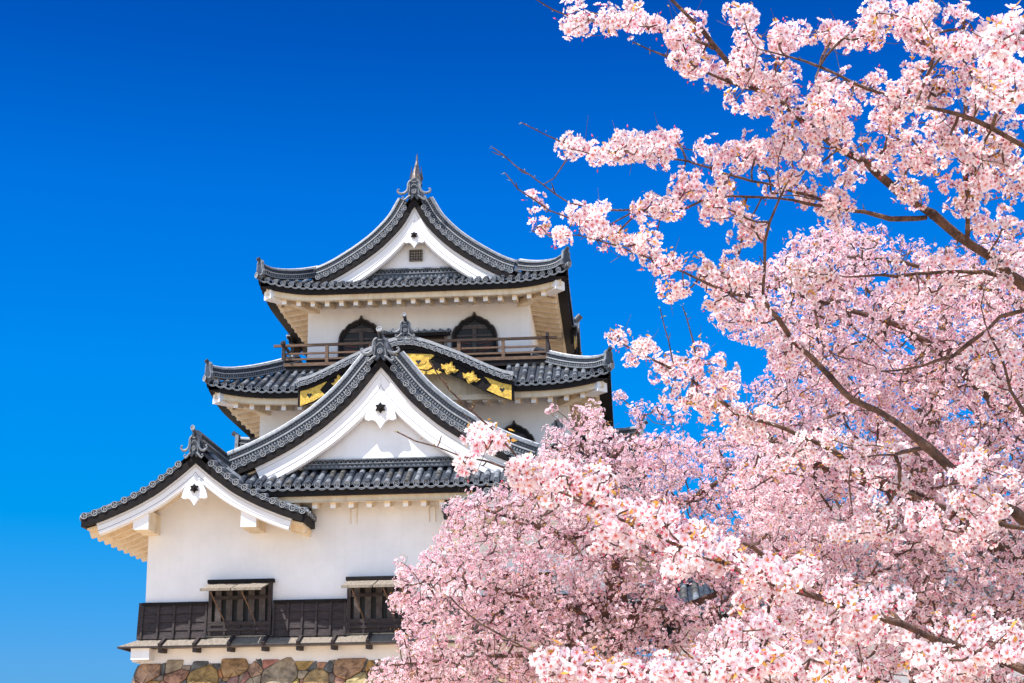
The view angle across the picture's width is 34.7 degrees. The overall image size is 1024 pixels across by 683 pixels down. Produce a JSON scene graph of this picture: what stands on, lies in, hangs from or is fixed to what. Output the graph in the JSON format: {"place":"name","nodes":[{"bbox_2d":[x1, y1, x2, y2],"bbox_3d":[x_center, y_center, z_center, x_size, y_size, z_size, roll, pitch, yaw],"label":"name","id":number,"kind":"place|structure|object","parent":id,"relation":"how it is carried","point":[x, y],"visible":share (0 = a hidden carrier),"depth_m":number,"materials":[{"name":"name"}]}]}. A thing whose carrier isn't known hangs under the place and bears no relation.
{"place":"outdoors","nodes":[
{"label":"outdoors","id":0,"kind":"place"},
{"bbox_2d":[0,0,1023,682],"label":"sky","id":1,"kind":"structure","parent":0,"point":[151,151],"materials":[{"name":"blue"}]},
{"bbox_2d":[627,501,1023,682],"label":"cherry blossoms","id":2,"kind":"object","parent":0,"point":[694,590],"visible":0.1,"depth_m":39.33,"materials":[{"name":"plant"}]},
{"label":"ground","id":3,"kind":"structure","parent":0,"visible":0},
{"bbox_2d":[131,652,643,682],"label":"stone wall","id":4,"kind":"structure","parent":3,"relation":"on","point":[291,670],"depth_m":45.59,"materials":[{"name":"stone"}]},
{"bbox_2d":[80,154,674,671],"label":"castle keep","id":5,"kind":"structure","parent":4,"relation":"on","point":[300,518],"depth_m":47.17,"materials":[{"name":"paint"}]},
{"bbox_2d":[200,578,274,635],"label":"window","id":6,"kind":"structure","parent":5,"relation":"in","point":[237,607],"depth_m":46.18,"materials":[{"name":"brown wood"}]},
{"bbox_2d":[338,315,377,356],"bbox_3d":[-5.196,-0.177,56.507,1.606,1.489,0.192,-2,-15,4],"label":"window","id":7,"kind":"structure","parent":5,"relation":"in","point":[360,330],"depth_m":56.51,"materials":[{"name":"black wood"}]},
{"bbox_2d":[341,575,413,633],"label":"window","id":8,"kind":"structure","parent":5,"relation":"in","point":[368,611],"depth_m":45.91,"materials":[{"name":"brown wood"}]},
{"bbox_2d":[383,328,450,345],"bbox_3d":[-3.250,-0.017,56.131,2.322,0.933,0.492,-2,-15,4],"label":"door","id":9,"kind":"structure","parent":5,"relation":"in","point":[434,334],"depth_m":56.05,"materials":[{"name":"brown wood"}]},
{"bbox_2d":[451,312,497,352],"bbox_3d":[-1.286,-0.300,56.249,1.606,1.489,0.192,-2,-15,4],"label":"window","id":10,"kind":"structure","parent":5,"relation":"in","point":[473,326],"depth_m":56.22,"materials":[{"name":"black wood"}]},
{"bbox_2d":[503,420,536,455],"bbox_3d":[0.078,3.319,53.913,1.451,1.479,0.192,-2,-15,4],"label":"window","id":11,"kind":"structure","parent":5,"relation":"in","point":[519,430],"depth_m":53.96,"materials":[{"name":"black wood"}]},
{"bbox_2d":[363,389,864,682],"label":"cherry tree","id":12,"kind":"object","parent":3,"relation":"on","point":[617,619],"visible":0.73,"depth_m":15.75,"materials":[{"name":"pink plant"}]},
{"bbox_2d":[394,0,1023,682],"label":"cherry tree","id":13,"kind":"object","parent":3,"relation":"on","point":[848,616],"visible":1,"depth_m":6.33,"materials":[{"name":"pink plant"}]},
{"bbox_2d":[682,219,1023,682],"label":"cherry tree","id":14,"kind":"object","parent":3,"relation":"on","point":[1008,551],"visible":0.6,"depth_m":10.13,"materials":[{"name":"pink plant"}]},
{"bbox_2d":[731,221,1023,682],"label":"cherry tree","id":15,"kind":"object","parent":3,"relation":"on","point":[921,475],"visible":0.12,"depth_m":19.80,"materials":[{"name":"pink plant"}]}
]}

